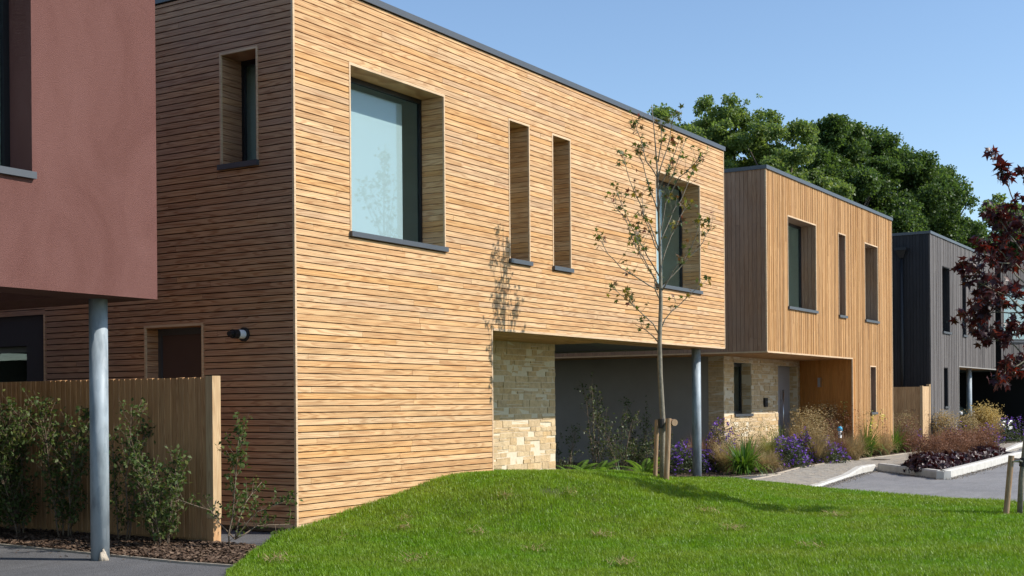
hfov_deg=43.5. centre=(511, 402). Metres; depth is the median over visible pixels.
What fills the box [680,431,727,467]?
straw grass
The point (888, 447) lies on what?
straw grass
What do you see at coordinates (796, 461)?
aster
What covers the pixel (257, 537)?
side path
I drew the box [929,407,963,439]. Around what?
straw grass
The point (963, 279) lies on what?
window
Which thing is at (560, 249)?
window
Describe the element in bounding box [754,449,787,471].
straw grass
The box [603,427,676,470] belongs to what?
shade shrub
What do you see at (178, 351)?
door
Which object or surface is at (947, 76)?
sky
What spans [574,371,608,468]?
shade shrub
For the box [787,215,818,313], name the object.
window
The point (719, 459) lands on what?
straw grass
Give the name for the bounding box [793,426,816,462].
aster
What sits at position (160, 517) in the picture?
hornbeam shrub
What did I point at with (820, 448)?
straw grass
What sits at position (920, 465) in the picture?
heuchera
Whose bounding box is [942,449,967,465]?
heuchera
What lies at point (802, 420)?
straw grass
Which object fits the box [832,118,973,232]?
oak tree
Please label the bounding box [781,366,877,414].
window
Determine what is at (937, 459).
heuchera
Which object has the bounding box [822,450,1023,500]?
road
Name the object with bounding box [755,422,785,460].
straw grass
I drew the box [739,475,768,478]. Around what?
front path
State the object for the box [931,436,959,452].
rust sedge
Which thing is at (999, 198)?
airy tree
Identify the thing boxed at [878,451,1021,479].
planter kerb
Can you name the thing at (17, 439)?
hornbeam shrub
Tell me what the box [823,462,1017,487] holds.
road grit
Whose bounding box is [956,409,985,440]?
straw grass
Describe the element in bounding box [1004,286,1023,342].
window
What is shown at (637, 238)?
young tree
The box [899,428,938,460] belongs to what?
rust sedge
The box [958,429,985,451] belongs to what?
rust sedge
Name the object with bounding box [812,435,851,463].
aster
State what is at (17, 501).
hornbeam shrub
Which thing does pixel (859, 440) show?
straw grass
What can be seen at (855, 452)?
straw grass
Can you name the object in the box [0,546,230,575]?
path
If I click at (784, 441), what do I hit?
aster
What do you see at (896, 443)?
strap leaf plant
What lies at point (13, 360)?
window
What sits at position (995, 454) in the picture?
heuchera
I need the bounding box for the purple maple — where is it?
[947,145,1023,513]
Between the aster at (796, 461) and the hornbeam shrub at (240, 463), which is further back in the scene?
the aster at (796, 461)
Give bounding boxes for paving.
[755,441,1022,484]
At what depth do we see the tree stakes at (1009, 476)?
16.24 m
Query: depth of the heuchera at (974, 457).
28.71 m
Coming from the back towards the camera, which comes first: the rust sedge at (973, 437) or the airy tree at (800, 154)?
the airy tree at (800, 154)
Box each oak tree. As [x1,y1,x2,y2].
[780,113,906,206]
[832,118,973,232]
[889,164,997,253]
[956,200,1023,257]
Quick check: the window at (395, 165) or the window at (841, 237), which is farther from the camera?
the window at (841, 237)
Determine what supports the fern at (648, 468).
on the planting bed at (703, 474)
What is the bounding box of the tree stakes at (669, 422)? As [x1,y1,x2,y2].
[653,418,677,479]
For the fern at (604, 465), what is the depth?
22.82 m
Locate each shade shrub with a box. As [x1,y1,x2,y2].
[555,423,583,469]
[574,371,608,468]
[596,409,659,469]
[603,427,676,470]
[618,395,654,462]
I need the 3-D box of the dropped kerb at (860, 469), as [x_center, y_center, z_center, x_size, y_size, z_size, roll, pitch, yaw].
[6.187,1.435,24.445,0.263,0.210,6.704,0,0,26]
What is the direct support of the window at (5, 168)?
in the red rendered house at (78, 209)
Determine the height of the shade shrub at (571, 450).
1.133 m
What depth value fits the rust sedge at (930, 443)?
28.33 m
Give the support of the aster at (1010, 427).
on the far bed
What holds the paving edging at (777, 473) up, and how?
on the ground
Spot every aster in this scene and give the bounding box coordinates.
[658,439,711,474]
[701,449,725,471]
[704,416,739,449]
[773,434,800,463]
[774,435,814,467]
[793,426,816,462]
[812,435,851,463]
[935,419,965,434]
[973,424,1004,445]
[992,415,1023,442]
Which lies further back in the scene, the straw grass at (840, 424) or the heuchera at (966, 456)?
the straw grass at (840, 424)
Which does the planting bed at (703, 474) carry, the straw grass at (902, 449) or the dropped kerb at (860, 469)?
the straw grass at (902, 449)
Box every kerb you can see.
[811,464,875,486]
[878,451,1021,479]
[1006,442,1022,450]
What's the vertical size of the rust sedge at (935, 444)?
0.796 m
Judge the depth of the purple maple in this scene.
16.27 m
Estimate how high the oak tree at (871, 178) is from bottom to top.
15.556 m
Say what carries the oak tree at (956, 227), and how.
on the ground
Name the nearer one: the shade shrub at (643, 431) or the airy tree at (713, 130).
the shade shrub at (643, 431)
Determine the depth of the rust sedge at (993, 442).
32.00 m
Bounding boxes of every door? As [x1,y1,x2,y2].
[144,323,205,378]
[778,366,789,439]
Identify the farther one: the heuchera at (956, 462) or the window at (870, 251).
the window at (870, 251)
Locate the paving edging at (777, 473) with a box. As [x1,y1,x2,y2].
[750,452,911,479]
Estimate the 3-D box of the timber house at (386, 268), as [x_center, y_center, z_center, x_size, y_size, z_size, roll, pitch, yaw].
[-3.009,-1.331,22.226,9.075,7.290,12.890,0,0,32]
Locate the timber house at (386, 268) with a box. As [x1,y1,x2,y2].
[0,0,725,531]
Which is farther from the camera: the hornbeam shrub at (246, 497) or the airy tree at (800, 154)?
the airy tree at (800, 154)
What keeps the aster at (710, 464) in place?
on the planting bed at (703, 474)
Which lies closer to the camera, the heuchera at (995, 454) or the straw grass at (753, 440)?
the straw grass at (753, 440)
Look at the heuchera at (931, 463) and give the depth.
25.37 m
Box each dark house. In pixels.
[892,230,995,433]
[959,261,1023,437]
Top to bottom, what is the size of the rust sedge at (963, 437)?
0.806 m
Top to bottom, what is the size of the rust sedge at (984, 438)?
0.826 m
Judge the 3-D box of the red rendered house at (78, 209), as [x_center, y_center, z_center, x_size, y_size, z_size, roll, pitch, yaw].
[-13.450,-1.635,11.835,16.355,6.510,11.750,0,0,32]
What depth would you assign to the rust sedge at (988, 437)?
32.63 m
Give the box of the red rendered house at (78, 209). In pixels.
[0,0,156,560]
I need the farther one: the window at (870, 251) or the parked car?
the parked car
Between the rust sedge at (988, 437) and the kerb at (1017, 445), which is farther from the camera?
the kerb at (1017, 445)
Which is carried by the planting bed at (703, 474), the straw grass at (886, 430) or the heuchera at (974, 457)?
the straw grass at (886, 430)
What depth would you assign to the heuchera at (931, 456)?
25.54 m
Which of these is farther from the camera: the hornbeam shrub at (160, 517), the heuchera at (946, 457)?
the heuchera at (946, 457)
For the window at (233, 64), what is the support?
in the timber house at (386, 268)
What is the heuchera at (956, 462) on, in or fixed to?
on the planter bed
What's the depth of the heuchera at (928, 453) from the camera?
25.94 m
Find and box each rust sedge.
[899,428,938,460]
[913,431,943,452]
[918,432,954,458]
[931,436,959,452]
[935,425,978,459]
[945,427,979,451]
[957,426,986,446]
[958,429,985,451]
[967,425,999,448]
[970,423,1006,449]
[974,426,1001,445]
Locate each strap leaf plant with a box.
[712,436,774,475]
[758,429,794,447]
[890,423,913,452]
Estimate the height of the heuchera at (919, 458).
0.404 m
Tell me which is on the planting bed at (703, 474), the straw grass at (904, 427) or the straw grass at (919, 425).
the straw grass at (904, 427)
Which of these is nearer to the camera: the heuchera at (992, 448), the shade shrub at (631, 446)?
the shade shrub at (631, 446)
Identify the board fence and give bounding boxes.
[0,376,221,541]
[893,384,930,438]
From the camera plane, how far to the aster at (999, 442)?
40.60 m
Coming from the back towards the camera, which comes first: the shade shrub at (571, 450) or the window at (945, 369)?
the window at (945, 369)
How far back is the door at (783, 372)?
33.34 m
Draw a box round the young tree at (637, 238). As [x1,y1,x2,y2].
[593,104,715,477]
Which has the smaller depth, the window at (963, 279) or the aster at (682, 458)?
the aster at (682, 458)
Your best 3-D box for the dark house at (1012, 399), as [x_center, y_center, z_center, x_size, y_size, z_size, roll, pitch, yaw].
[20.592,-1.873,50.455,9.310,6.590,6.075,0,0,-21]
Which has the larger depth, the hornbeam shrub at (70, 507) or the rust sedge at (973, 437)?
the rust sedge at (973, 437)
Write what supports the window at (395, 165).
in the timber house at (386, 268)
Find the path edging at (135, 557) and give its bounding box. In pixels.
[0,543,232,566]
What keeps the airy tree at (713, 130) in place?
on the ground
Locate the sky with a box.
[380,0,1023,238]
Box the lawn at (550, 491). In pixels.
[226,474,1022,575]
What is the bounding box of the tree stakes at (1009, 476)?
[1003,455,1023,513]
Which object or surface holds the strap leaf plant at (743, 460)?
on the planting bed at (703, 474)
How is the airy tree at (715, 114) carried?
on the ground
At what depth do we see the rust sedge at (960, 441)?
28.63 m
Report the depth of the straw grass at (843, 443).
31.07 m
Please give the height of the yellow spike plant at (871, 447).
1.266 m
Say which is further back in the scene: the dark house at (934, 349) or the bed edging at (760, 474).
the dark house at (934, 349)
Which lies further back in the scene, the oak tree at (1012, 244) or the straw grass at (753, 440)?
the oak tree at (1012, 244)
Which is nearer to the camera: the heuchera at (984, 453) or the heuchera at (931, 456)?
the heuchera at (931, 456)
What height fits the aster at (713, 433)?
1.211 m
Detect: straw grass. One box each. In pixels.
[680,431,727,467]
[705,420,751,471]
[721,417,767,466]
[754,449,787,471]
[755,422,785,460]
[781,404,833,443]
[791,413,840,462]
[796,400,851,438]
[811,417,853,460]
[816,405,861,441]
[834,408,872,446]
[837,433,875,459]
[872,431,898,454]
[880,413,893,439]
[893,409,920,450]
[893,413,924,451]
[896,402,931,435]
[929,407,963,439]
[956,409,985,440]
[964,399,1007,434]
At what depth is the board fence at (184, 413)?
14.17 m
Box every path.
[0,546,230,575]
[221,528,273,546]
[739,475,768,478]
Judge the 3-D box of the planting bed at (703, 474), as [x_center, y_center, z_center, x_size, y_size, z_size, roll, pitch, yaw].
[4.237,1.468,31.351,7.620,0.050,18.500,0,0,32]
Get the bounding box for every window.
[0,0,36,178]
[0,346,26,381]
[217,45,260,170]
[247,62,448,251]
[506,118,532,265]
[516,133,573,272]
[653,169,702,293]
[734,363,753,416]
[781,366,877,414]
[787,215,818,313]
[838,232,847,318]
[864,242,879,323]
[942,266,951,334]
[944,367,949,407]
[962,277,967,336]
[977,279,987,329]
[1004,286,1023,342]
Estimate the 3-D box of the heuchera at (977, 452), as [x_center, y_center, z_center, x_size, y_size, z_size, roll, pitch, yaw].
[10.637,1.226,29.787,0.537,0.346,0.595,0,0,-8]
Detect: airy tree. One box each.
[646,102,739,161]
[653,99,760,168]
[693,92,844,190]
[718,109,855,200]
[969,193,1022,238]
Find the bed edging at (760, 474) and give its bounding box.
[736,473,775,476]
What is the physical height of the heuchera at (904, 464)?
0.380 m
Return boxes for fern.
[556,460,598,469]
[563,459,619,469]
[615,457,659,472]
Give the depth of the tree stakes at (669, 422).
17.89 m
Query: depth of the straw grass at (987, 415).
41.56 m
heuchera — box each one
[900,454,918,465]
[903,452,936,472]
[907,454,934,467]
[909,459,939,472]
[915,455,946,467]
[916,457,940,469]
[921,451,949,464]
[933,457,950,469]
[934,453,955,466]
[936,452,959,465]
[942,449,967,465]
[952,450,970,463]
[962,450,981,461]
[966,445,991,459]
[966,448,982,459]
[981,445,1000,455]
[984,447,999,456]
[996,446,1007,454]
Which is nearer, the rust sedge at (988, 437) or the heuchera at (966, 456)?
the heuchera at (966, 456)
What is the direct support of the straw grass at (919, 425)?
on the ground
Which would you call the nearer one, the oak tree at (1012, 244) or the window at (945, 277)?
the window at (945, 277)
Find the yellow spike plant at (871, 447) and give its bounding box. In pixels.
[859,409,893,456]
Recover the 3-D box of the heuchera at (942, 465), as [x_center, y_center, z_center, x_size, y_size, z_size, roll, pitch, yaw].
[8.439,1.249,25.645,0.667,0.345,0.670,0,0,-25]
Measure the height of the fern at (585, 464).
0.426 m
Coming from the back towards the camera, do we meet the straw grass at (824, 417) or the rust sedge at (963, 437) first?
the straw grass at (824, 417)
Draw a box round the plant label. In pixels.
[837,426,841,437]
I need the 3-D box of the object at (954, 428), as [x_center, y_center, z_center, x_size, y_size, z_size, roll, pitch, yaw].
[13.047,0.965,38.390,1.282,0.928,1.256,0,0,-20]
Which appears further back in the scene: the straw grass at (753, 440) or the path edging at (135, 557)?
the straw grass at (753, 440)
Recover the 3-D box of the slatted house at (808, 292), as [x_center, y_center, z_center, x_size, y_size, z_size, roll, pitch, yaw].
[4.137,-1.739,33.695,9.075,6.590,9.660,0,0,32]
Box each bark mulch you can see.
[0,527,257,563]
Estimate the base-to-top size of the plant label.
0.840 m
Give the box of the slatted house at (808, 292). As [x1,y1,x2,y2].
[555,164,893,463]
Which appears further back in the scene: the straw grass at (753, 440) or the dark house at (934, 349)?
the dark house at (934, 349)
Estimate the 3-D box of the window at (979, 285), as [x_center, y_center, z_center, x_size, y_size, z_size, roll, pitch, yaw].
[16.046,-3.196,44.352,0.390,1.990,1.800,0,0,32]
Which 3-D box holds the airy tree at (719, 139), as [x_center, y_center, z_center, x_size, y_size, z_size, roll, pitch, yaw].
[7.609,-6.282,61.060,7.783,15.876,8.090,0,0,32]
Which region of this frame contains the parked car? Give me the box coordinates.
[960,406,1012,435]
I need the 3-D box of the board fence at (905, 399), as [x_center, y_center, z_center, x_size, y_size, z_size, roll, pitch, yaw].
[10.439,0.440,38.851,4.216,1.930,0.880,0,0,32]
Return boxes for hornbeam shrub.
[0,389,45,534]
[0,412,35,523]
[18,384,89,536]
[88,397,155,539]
[122,423,192,545]
[166,475,302,539]
[214,412,252,546]
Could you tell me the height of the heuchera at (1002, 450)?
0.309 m
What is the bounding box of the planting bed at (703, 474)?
[556,452,905,477]
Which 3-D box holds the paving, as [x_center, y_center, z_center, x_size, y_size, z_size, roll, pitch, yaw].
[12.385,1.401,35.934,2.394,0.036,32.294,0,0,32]
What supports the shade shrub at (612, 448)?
on the planting bed at (703, 474)

